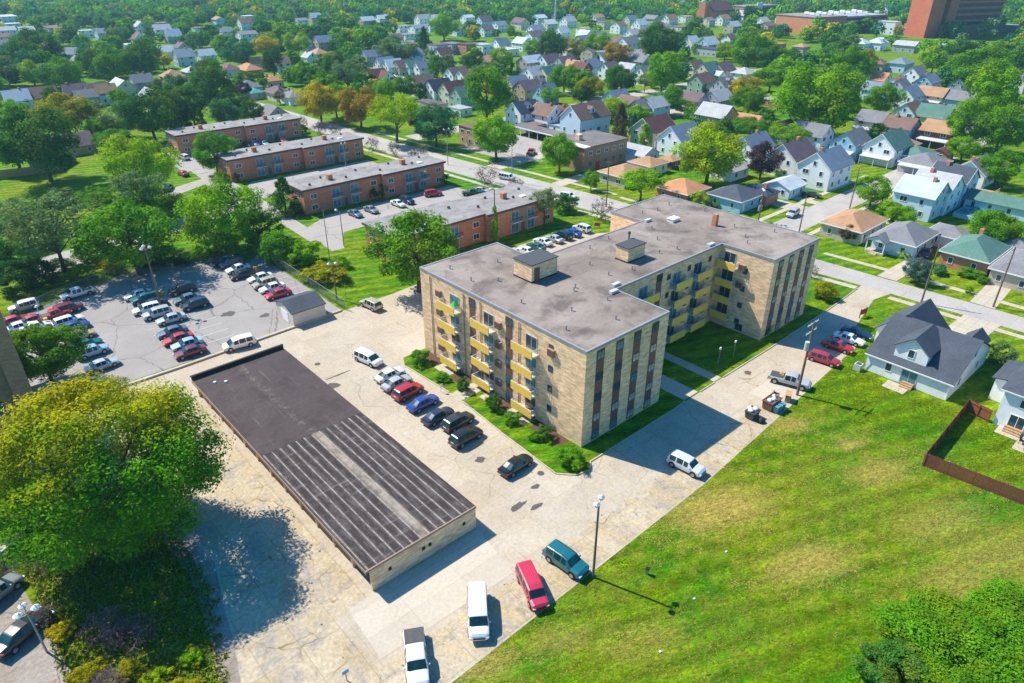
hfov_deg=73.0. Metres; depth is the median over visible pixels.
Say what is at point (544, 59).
house
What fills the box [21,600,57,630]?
bare shrub
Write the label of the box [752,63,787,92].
tree
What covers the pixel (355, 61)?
tree
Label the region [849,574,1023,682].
thicket
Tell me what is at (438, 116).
tree
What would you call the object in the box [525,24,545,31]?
house
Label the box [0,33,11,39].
house
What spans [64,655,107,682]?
bush
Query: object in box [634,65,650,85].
house
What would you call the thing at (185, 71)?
house
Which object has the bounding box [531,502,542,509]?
tar patch
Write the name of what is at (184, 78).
tree
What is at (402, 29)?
house
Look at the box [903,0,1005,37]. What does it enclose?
brick tower
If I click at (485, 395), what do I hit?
patio
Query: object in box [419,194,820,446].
apartment block
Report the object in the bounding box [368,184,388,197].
bush
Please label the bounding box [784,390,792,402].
dresser
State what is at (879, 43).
house
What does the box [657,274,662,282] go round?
window
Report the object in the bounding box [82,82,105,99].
house
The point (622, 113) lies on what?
tree
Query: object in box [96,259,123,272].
bush
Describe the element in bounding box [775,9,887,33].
parking garage
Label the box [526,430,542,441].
bush
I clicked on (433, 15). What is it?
house
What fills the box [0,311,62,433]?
brick building
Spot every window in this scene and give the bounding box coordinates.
[0,402,6,413]
[235,163,241,168]
[310,193,316,198]
[312,204,318,209]
[370,180,376,185]
[388,178,393,183]
[468,297,474,307]
[473,221,478,227]
[473,233,479,239]
[505,316,511,326]
[505,337,510,346]
[505,356,511,365]
[506,375,511,384]
[506,391,511,400]
[547,384,551,392]
[548,364,552,372]
[592,428,598,438]
[593,411,599,421]
[594,391,601,401]
[595,370,603,381]
[597,349,604,360]
[610,418,616,427]
[611,400,618,411]
[613,381,620,391]
[615,361,621,371]
[616,340,623,350]
[627,408,633,417]
[628,391,635,401]
[630,371,637,381]
[632,351,639,362]
[634,331,641,341]
[644,398,650,407]
[645,381,652,391]
[648,362,654,371]
[650,342,656,352]
[652,322,659,332]
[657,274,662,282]
[734,323,741,330]
[775,278,780,286]
[802,168,808,173]
[816,181,822,186]
[884,362,892,371]
[899,195,907,201]
[907,349,915,359]
[947,257,953,263]
[995,274,1002,281]
[1017,280,1023,287]
[1018,400,1023,409]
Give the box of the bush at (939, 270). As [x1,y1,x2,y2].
[933,263,948,274]
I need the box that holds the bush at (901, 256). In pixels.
[896,250,910,258]
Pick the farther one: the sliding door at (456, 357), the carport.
the carport
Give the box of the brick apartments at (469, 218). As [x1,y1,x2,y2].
[361,184,555,261]
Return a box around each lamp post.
[12,602,47,652]
[139,245,161,304]
[327,262,337,298]
[592,494,604,577]
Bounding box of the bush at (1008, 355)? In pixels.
[986,339,1019,364]
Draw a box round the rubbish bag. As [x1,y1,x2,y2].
[757,417,765,423]
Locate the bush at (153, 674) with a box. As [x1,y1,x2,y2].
[137,665,174,682]
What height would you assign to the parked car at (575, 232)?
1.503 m
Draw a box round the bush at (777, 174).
[774,169,785,176]
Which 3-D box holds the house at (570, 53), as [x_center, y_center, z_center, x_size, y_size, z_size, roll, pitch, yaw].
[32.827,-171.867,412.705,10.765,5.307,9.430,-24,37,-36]
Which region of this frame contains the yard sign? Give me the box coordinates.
[859,307,867,317]
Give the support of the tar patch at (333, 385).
on the driveway at (391, 334)
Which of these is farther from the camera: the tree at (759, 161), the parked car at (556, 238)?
the tree at (759, 161)
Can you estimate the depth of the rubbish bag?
91.08 m
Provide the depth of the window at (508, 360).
92.47 m
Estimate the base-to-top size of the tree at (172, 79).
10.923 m
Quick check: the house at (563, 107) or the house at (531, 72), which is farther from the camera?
the house at (531, 72)
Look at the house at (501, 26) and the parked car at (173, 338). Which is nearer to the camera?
the parked car at (173, 338)
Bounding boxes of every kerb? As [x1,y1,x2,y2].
[105,366,178,391]
[178,309,341,368]
[402,361,449,392]
[462,400,684,475]
[723,288,857,377]
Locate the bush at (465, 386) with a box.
[456,376,469,391]
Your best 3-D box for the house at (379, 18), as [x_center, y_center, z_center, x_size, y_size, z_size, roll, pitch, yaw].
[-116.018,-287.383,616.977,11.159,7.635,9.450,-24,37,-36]
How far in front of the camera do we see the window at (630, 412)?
91.73 m
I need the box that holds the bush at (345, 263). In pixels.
[328,256,350,268]
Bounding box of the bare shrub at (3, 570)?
[0,553,24,577]
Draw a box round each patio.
[435,364,457,374]
[479,391,495,399]
[503,408,534,425]
[1011,435,1023,452]
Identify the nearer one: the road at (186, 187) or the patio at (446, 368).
the patio at (446, 368)
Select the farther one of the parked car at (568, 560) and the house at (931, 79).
the house at (931, 79)
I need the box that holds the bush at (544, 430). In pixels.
[538,424,554,440]
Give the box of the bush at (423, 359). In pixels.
[409,349,429,366]
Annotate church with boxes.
[696,0,734,20]
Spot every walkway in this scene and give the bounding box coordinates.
[449,383,482,400]
[660,374,696,399]
[664,351,720,380]
[881,380,906,393]
[994,426,1022,440]
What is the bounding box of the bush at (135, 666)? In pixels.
[114,657,144,682]
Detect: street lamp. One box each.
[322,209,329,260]
[335,209,344,245]
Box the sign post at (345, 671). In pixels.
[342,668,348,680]
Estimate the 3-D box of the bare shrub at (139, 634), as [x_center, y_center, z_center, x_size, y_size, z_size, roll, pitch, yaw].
[-33.721,25.937,62.175,4.518,2.087,4.681,17,33,27]
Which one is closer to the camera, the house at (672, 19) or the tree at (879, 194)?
the tree at (879, 194)
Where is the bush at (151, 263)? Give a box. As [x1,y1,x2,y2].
[139,254,162,269]
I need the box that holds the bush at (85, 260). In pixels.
[70,250,104,263]
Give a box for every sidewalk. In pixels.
[363,148,498,188]
[374,132,541,175]
[540,175,616,194]
[577,210,857,288]
[619,197,638,202]
[757,175,868,220]
[807,192,893,234]
[823,252,1023,309]
[887,296,1023,338]
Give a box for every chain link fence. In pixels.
[1,243,248,316]
[253,245,345,308]
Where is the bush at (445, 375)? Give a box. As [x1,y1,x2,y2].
[433,370,449,382]
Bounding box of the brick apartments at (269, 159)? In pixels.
[212,132,363,181]
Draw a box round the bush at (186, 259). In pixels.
[171,251,199,264]
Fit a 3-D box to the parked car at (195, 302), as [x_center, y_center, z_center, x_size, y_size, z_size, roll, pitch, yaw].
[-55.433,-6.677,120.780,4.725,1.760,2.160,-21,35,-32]
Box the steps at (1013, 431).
[1002,424,1022,437]
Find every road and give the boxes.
[37,144,323,271]
[160,179,210,195]
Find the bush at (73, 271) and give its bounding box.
[60,263,97,282]
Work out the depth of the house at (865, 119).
235.12 m
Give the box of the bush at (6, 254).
[0,238,25,269]
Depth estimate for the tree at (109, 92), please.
274.01 m
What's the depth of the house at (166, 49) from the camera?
407.19 m
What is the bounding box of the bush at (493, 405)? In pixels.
[485,393,502,410]
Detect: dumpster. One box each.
[745,405,760,419]
[762,393,781,411]
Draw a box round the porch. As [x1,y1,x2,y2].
[864,231,890,255]
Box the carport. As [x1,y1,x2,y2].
[512,123,571,139]
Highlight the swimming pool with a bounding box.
[952,205,991,221]
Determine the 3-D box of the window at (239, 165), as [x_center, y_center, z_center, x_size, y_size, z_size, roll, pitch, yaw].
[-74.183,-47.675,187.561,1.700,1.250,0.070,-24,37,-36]
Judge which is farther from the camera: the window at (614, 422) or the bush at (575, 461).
the window at (614, 422)
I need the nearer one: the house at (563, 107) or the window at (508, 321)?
the window at (508, 321)
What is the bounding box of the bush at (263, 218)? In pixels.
[236,206,285,237]
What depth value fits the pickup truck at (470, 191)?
177.26 m
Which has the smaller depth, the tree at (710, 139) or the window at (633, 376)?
the window at (633, 376)
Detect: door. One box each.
[255,158,263,165]
[257,168,265,176]
[259,458,269,471]
[265,126,271,132]
[266,134,272,140]
[272,472,283,486]
[273,155,280,162]
[275,164,282,172]
[278,124,284,130]
[280,132,285,137]
[281,308,288,322]
[287,489,298,503]
[302,505,314,521]
[318,523,332,541]
[325,147,331,154]
[326,156,332,163]
[332,187,339,196]
[333,198,341,207]
[336,543,350,561]
[339,144,345,151]
[340,154,346,161]
[345,197,348,205]
[350,183,358,191]
[351,194,359,203]
[405,172,411,181]
[406,183,412,191]
[420,169,426,177]
[420,179,426,188]
[449,293,458,310]
[450,225,458,235]
[450,315,459,329]
[451,334,460,347]
[452,352,461,364]
[476,368,485,381]
[483,310,493,329]
[484,334,493,348]
[484,353,493,366]
[485,372,494,385]
[511,210,518,221]
[511,222,518,233]
[521,221,524,230]
[525,333,536,352]
[525,357,536,372]
[525,377,536,392]
[525,397,535,411]
[527,206,534,216]
[527,218,533,228]
[638,285,647,299]
[666,325,674,336]
[668,308,676,319]
[670,290,678,302]
[672,270,681,285]
[686,314,694,326]
[688,298,696,309]
[691,281,699,292]
[693,261,702,275]
[716,302,727,313]
[718,286,730,297]
[721,268,733,281]
[724,250,736,263]
[898,368,918,386]
[1006,413,1023,430]
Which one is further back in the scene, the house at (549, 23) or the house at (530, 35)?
the house at (549, 23)
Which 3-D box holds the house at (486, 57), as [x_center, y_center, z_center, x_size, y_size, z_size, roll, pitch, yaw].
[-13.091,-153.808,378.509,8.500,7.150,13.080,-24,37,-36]
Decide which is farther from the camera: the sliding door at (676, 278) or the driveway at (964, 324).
the driveway at (964, 324)
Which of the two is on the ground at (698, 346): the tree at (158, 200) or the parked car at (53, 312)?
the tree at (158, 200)
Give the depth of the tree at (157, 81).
301.56 m
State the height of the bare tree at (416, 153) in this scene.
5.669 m
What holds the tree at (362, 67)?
on the ground at (698, 346)
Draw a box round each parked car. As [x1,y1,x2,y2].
[0,534,21,564]
[0,572,24,599]
[0,606,54,659]
[4,314,28,325]
[7,320,31,332]
[8,297,40,313]
[18,313,41,320]
[18,320,51,330]
[51,314,84,327]
[52,301,84,315]
[58,320,90,331]
[67,329,96,343]
[72,337,103,345]
[76,343,109,360]
[83,357,120,372]
[123,288,150,300]
[130,289,160,305]
[131,300,159,315]
[138,297,168,306]
[141,304,172,320]
[155,312,186,325]
[156,324,188,338]
[161,331,194,346]
[163,184,173,188]
[167,281,196,295]
[170,336,203,350]
[172,292,201,305]
[173,344,207,359]
[177,170,189,176]
[179,153,189,159]
[180,295,210,311]
[211,256,233,267]
[219,256,245,268]
[222,332,256,351]
[225,263,251,273]
[228,269,255,280]
[242,141,253,146]
[246,272,272,282]
[250,140,259,145]
[251,275,278,288]
[258,140,268,144]
[258,281,285,293]
[264,287,292,300]
[276,137,287,141]
[347,209,362,217]
[352,347,382,367]
[359,297,383,311]
[363,205,378,213]
[373,366,405,383]
[380,374,412,392]
[390,199,405,207]
[391,382,424,401]
[399,194,414,204]
[406,393,439,413]
[420,406,454,426]
[423,189,442,196]
[440,411,475,432]
[448,425,483,448]
[475,186,490,192]
[497,453,533,477]
[515,246,533,252]
[525,242,546,249]
[533,237,553,246]
[542,539,590,579]
[544,234,564,243]
[553,230,573,240]
[558,191,577,197]
[564,228,581,237]
[572,223,591,233]
[665,449,706,477]
[786,207,799,217]
[802,190,821,198]
[807,349,841,367]
[820,337,854,353]
[832,331,865,346]
[840,325,873,340]
[919,247,932,257]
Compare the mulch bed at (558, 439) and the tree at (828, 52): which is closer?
the mulch bed at (558, 439)
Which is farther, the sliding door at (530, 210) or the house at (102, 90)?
the house at (102, 90)
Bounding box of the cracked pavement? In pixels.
[37,386,777,682]
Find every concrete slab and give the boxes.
[0,586,70,682]
[348,529,512,658]
[749,379,793,398]
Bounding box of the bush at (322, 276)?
[297,260,347,283]
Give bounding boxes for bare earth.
[156,521,240,682]
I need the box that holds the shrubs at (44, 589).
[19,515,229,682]
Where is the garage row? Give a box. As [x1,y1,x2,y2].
[190,344,475,590]
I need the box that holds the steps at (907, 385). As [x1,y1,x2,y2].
[899,380,913,390]
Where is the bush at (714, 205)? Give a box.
[708,201,719,207]
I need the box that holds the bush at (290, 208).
[287,198,302,213]
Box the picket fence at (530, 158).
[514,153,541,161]
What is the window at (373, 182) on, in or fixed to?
in the brick apartments at (330, 190)
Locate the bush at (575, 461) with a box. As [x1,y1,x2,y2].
[555,443,585,470]
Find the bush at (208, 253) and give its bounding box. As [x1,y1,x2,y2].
[190,240,224,260]
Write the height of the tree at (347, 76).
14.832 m
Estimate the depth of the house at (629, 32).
491.24 m
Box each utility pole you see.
[489,188,495,242]
[605,161,610,206]
[758,188,765,219]
[796,318,818,395]
[798,196,806,231]
[849,168,862,208]
[920,243,940,301]
[992,247,1015,306]
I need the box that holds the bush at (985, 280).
[976,275,990,283]
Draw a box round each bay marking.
[35,261,302,381]
[403,380,723,680]
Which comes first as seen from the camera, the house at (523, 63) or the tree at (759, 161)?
the tree at (759, 161)
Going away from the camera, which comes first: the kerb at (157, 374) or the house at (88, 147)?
the kerb at (157, 374)
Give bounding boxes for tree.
[0,27,64,62]
[0,49,10,59]
[0,55,17,85]
[0,73,8,90]
[0,98,29,116]
[0,102,83,181]
[0,123,43,167]
[0,187,105,277]
[0,196,45,237]
[0,368,235,576]
[10,322,91,384]
[13,48,45,80]
[16,59,40,85]
[24,92,100,132]
[29,55,84,86]
[32,49,54,64]
[39,86,65,101]
[68,195,185,274]
[71,33,93,48]
[71,185,125,211]
[74,48,93,72]
[74,48,101,72]
[76,100,108,117]
[80,116,108,136]
[88,128,136,147]
[90,40,116,52]
[92,47,134,77]
[92,133,187,191]
[94,102,139,131]
[97,43,121,53]
[103,25,124,43]
[106,88,130,102]
[106,170,168,204]
[110,87,182,141]
[122,37,161,73]
[132,185,182,217]
[146,78,162,87]
[148,91,192,128]
[150,85,171,100]
[153,52,172,68]
[163,72,184,89]
[167,84,207,124]
[172,175,267,249]
[175,73,192,87]
[175,82,191,96]
[178,106,192,127]
[188,61,239,103]
[189,59,206,72]
[191,129,239,172]
[194,108,206,125]
[200,57,221,67]
[208,97,241,122]
[211,34,230,47]
[212,87,249,114]
[217,37,256,64]
[231,70,257,83]
[233,80,251,96]
[238,99,264,118]
[251,35,280,54]
[257,71,269,89]
[259,31,277,38]
[260,48,284,75]
[267,176,299,217]
[272,91,284,99]
[281,31,310,53]
[289,60,316,84]
[293,81,340,123]
[299,116,307,126]
[303,66,329,85]
[308,77,324,85]
[312,71,342,91]
[313,119,326,134]
[318,52,333,63]
[319,82,350,117]
[320,52,349,80]
[328,32,347,47]
[328,123,340,133]
[329,60,364,87]
[333,30,354,49]
[335,85,375,128]
[342,53,359,58]
[343,58,364,82]
[349,63,369,78]
[351,54,370,69]
[353,26,368,47]
[359,28,380,49]
[359,208,461,292]
[361,25,381,32]
[364,73,378,85]
[364,137,380,151]
[366,93,426,142]
[372,33,418,58]
[372,77,399,99]
[387,140,400,154]
[393,75,415,95]
[407,110,427,130]
[407,146,428,156]
[411,82,426,98]
[413,101,462,146]
[417,26,429,52]
[426,13,461,40]
[426,54,443,78]
[437,54,456,73]
[462,48,484,67]
[463,63,514,118]
[470,114,518,159]
[473,163,499,185]
[479,61,495,79]
[480,73,506,94]
[489,45,512,66]
[508,176,524,185]
[523,38,537,52]
[527,187,560,223]
[532,28,570,55]
[538,87,568,102]
[539,132,578,172]
[546,63,581,91]
[569,38,586,58]
[569,85,594,102]
[571,70,598,91]
[573,75,605,101]
[580,31,612,50]
[580,169,600,190]
[590,196,613,219]
[602,96,628,121]
[603,41,635,63]
[604,64,637,89]
[612,102,630,141]
[617,167,670,201]
[625,104,652,121]
[627,113,636,133]
[636,21,683,56]
[636,73,651,92]
[638,123,652,145]
[645,51,681,90]
[654,84,685,114]
[661,61,690,86]
[669,118,749,184]
[671,48,689,63]
[675,99,696,113]
[676,56,688,62]
[700,83,708,93]
[714,116,734,133]
[715,42,733,60]
[726,85,766,112]
[727,74,765,95]
[730,30,776,67]
[730,116,773,134]
[744,140,786,179]
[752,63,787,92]
[755,44,793,68]
[767,123,811,142]
[768,58,871,128]
[771,54,794,74]
[786,48,805,66]
[788,66,814,94]
[794,51,819,67]
[806,50,825,66]
[806,64,829,89]
[811,84,839,96]
[812,264,818,277]
[814,48,834,64]
[828,44,879,74]
[830,38,852,52]
[834,47,845,65]
[838,64,865,87]
[838,224,861,239]
[840,35,860,44]
[843,72,862,91]
[847,96,861,113]
[853,173,892,206]
[863,81,908,111]
[865,49,878,70]
[868,123,889,138]
[884,205,918,223]
[902,257,937,282]
[919,45,942,63]
[922,49,950,72]
[937,60,967,83]
[944,38,981,68]
[945,95,1008,145]
[946,135,982,162]
[947,43,1016,86]
[956,60,1023,117]
[967,208,1023,241]
[972,102,1023,153]
[979,148,1023,186]
[988,39,1008,52]
[1009,45,1023,69]
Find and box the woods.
[0,0,1023,144]
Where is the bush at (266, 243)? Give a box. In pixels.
[254,229,301,266]
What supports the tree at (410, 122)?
on the ground at (698, 346)
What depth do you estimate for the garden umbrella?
96.28 m
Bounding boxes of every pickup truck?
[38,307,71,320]
[59,286,95,300]
[402,626,429,682]
[461,188,481,195]
[526,148,535,155]
[767,370,811,390]
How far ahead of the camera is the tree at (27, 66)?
322.34 m
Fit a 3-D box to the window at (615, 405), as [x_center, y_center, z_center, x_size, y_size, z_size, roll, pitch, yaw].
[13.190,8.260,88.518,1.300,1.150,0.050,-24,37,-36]
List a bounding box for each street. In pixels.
[249,100,1023,331]
[406,68,764,139]
[438,69,836,138]
[772,116,1021,231]
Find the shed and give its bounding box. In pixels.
[274,291,325,325]
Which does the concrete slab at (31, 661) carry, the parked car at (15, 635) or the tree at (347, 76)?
the parked car at (15, 635)
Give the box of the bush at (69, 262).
[50,257,76,276]
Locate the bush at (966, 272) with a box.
[954,266,986,278]
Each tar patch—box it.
[221,311,234,316]
[328,383,340,388]
[475,457,484,462]
[511,501,526,511]
[531,484,539,488]
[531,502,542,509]
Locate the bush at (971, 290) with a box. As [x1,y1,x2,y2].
[965,286,974,292]
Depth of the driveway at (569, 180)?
189.55 m
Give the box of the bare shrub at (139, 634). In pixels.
[109,609,161,654]
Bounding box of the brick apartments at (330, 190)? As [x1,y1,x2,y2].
[286,154,445,214]
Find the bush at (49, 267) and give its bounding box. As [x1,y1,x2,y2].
[11,254,58,288]
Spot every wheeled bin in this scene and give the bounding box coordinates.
[772,404,780,413]
[780,401,785,409]
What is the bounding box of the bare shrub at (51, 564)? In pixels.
[24,557,62,575]
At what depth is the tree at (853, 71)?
307.25 m
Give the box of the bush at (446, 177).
[440,174,450,183]
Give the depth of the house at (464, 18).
619.24 m
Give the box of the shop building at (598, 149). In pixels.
[550,130,627,172]
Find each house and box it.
[0,14,18,22]
[0,26,16,36]
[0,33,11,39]
[0,39,9,52]
[0,87,34,110]
[4,22,20,30]
[17,26,35,30]
[20,85,56,107]
[43,25,59,34]
[45,130,97,155]
[59,47,77,58]
[60,82,84,98]
[71,88,99,108]
[77,29,94,37]
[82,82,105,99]
[93,28,106,39]
[93,81,117,104]
[109,77,137,97]
[128,72,154,91]
[130,32,143,42]
[132,21,147,32]
[137,87,151,110]
[151,24,171,36]
[156,45,173,58]
[158,67,185,84]
[163,28,182,43]
[172,47,195,66]
[173,40,190,48]
[180,66,193,75]
[190,26,204,31]
[195,48,216,60]
[211,16,225,25]
[218,27,235,37]
[221,63,239,77]
[235,30,257,40]
[236,17,252,29]
[237,63,263,77]
[237,80,263,95]
[240,15,253,21]
[245,88,264,99]
[247,56,266,70]
[260,103,289,116]
[263,85,287,101]
[264,73,283,88]
[276,55,290,73]
[280,87,306,105]
[293,17,308,25]
[293,35,312,50]
[300,50,317,63]
[307,12,320,22]
[309,48,328,55]
[312,35,332,50]
[357,16,375,26]
[360,49,381,66]
[362,68,385,86]
[372,56,392,68]
[374,14,387,23]
[374,68,394,80]
[379,58,401,74]
[384,33,403,42]
[393,25,409,32]
[393,59,409,76]
[400,33,417,40]
[402,48,424,60]
[403,59,420,75]
[406,73,433,96]
[407,24,428,32]
[411,59,433,76]
[414,14,428,24]
[417,99,448,109]
[423,76,450,100]
[425,24,434,31]
[426,43,447,54]
[428,14,442,22]
[432,47,454,57]
[437,78,465,104]
[441,42,459,54]
[442,66,465,80]
[447,104,472,116]
[448,85,475,108]
[449,27,466,35]
[454,68,473,84]
[456,42,476,54]
[458,122,496,148]
[460,14,474,23]
[475,15,493,24]
[475,42,492,54]
[477,53,494,63]
[478,25,494,36]
[491,21,507,31]
[491,37,511,46]
[492,46,519,56]
[504,74,527,97]
[504,99,537,128]
[511,17,529,29]
[511,36,529,51]
[511,78,539,101]
[516,54,540,71]
[519,65,543,81]
[519,121,545,133]
[523,30,542,40]
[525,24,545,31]
[525,51,541,55]
[530,102,562,127]
[532,14,547,23]
[532,82,558,104]
[537,53,557,65]
[539,19,558,30]
[540,65,561,83]
[548,122,559,130]
[552,54,575,74]
[554,25,570,37]
[557,104,567,121]
[558,100,611,133]
[559,16,576,27]
[559,47,577,58]
[564,58,581,74]
[573,35,588,49]
[573,61,592,74]
[575,29,591,36]
[576,27,592,33]
[581,46,596,60]
[584,58,601,76]
[590,13,604,20]
[592,31,610,38]
[594,21,610,29]
[594,51,617,63]
[597,61,618,79]
[597,163,648,188]
[600,87,629,100]
[610,21,627,33]
[610,34,622,44]
[616,35,640,48]
[618,94,641,113]
[619,62,637,76]
[622,15,636,25]
[623,28,638,37]
[625,142,660,161]
[626,97,651,119]
[627,52,651,66]
[627,156,669,173]
[629,113,675,147]
[631,18,648,29]
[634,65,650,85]
[642,14,661,24]
[645,95,670,115]
[656,178,711,200]
[657,121,699,157]
[658,155,681,169]
[660,23,672,28]
[661,13,677,24]
[671,25,688,34]
[678,15,693,22]
[678,90,707,113]
[682,35,699,49]
[684,59,702,77]
[686,71,715,92]
[692,46,720,56]
[692,61,720,75]
[694,101,738,130]
[696,36,719,46]
[701,17,715,26]
[706,88,734,105]
[707,184,762,213]
[709,75,735,93]
[710,160,748,181]
[713,70,726,77]
[715,13,731,25]
[716,61,736,75]
[721,32,737,42]
[723,21,741,32]
[729,67,755,83]
[729,130,775,163]
[735,112,765,130]
[736,10,746,20]
[746,183,781,206]
[754,16,770,23]
[760,21,776,31]
[761,96,781,107]
[762,174,807,199]
[764,136,817,176]
[766,118,794,143]
[770,42,786,49]
[788,120,835,151]
[792,43,810,53]
[796,144,854,191]
[818,208,889,245]
[828,127,871,160]
[851,108,890,133]
[855,37,870,48]
[858,127,914,168]
[859,80,887,99]
[864,298,993,400]
[865,71,891,81]
[870,37,888,50]
[870,221,940,259]
[871,58,887,71]
[877,20,901,34]
[883,114,921,140]
[886,57,915,72]
[886,74,911,84]
[890,173,950,221]
[891,40,921,52]
[891,77,910,91]
[891,84,925,108]
[892,100,920,117]
[896,152,953,174]
[901,65,928,84]
[901,146,938,158]
[911,139,922,145]
[913,72,942,86]
[915,102,955,123]
[915,167,965,215]
[916,118,958,148]
[919,85,949,103]
[930,222,970,247]
[932,160,980,207]
[933,146,952,159]
[938,228,1012,275]
[941,89,977,106]
[947,78,973,91]
[961,154,993,188]
[963,188,1023,221]
[987,248,1023,292]
[988,360,1023,434]
[996,237,1023,251]
[1003,24,1018,32]
[1008,74,1023,93]
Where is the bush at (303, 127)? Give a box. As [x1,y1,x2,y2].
[301,124,307,132]
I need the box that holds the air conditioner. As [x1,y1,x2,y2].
[853,361,863,371]
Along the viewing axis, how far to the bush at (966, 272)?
132.09 m
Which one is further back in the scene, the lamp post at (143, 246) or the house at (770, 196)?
the house at (770, 196)
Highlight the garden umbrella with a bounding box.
[451,301,458,306]
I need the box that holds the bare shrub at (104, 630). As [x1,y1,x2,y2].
[70,604,136,650]
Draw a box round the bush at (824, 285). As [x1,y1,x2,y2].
[812,281,841,299]
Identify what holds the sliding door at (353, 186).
in the brick apartments at (330, 190)
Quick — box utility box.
[645,566,649,574]
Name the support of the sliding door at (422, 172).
in the brick apartments at (330, 190)
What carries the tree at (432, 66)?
on the ground at (698, 346)
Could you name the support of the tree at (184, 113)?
on the ground at (698, 346)
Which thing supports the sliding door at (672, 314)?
in the apartment block
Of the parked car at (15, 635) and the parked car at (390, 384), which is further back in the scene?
the parked car at (390, 384)
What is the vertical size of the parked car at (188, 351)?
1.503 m
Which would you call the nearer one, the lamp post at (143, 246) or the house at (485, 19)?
the lamp post at (143, 246)
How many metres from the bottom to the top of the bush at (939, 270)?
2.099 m
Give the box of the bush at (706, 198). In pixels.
[687,190,709,205]
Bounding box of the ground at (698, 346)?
[0,12,1023,682]
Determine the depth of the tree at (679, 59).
348.87 m
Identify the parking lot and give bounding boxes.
[24,252,338,388]
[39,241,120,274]
[174,138,305,171]
[248,160,377,197]
[308,186,471,250]
[457,134,549,159]
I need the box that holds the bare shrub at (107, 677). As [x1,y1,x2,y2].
[84,664,126,682]
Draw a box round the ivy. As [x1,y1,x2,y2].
[490,206,498,241]
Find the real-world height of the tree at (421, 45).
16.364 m
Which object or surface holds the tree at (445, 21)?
on the ground at (698, 346)
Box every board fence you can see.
[0,154,76,178]
[922,399,1023,504]
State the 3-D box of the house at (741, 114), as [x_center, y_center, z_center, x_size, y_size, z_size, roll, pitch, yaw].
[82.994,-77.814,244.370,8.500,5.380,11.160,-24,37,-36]
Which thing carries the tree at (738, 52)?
on the ground at (698, 346)
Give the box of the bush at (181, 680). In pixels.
[169,675,202,682]
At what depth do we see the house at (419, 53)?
390.09 m
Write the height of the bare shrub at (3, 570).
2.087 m
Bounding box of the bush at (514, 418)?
[502,410,522,425]
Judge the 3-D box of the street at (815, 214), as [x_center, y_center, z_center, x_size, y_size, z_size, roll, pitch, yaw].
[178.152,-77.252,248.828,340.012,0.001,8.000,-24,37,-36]
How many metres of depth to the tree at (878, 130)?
219.77 m
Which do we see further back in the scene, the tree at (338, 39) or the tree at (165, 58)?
the tree at (338, 39)
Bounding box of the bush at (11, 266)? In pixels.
[0,260,43,297]
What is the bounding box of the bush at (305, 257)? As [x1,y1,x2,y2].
[282,240,322,266]
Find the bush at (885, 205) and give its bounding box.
[876,200,904,214]
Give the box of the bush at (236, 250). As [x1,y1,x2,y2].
[222,227,262,259]
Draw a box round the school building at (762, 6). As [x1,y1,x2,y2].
[732,2,776,16]
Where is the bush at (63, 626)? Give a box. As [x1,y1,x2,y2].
[43,618,76,642]
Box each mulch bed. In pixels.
[418,353,441,365]
[450,372,471,383]
[492,397,510,409]
[529,421,568,444]
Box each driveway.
[23,230,889,682]
[487,151,544,169]
[552,173,587,185]
[771,199,807,210]
[791,196,819,203]
[877,257,927,280]
[949,315,1000,334]
[970,283,1010,308]
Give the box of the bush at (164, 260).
[151,245,184,266]
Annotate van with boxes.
[466,581,490,640]
[498,172,515,180]
[515,560,548,610]
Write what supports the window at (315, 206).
in the brick apartments at (330, 190)
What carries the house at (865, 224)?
on the ground at (698, 346)
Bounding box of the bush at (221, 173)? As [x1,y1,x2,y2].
[213,171,228,182]
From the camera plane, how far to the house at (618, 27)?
542.10 m
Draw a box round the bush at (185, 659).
[176,644,202,667]
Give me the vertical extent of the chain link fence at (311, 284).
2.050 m
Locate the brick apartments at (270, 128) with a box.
[163,113,301,154]

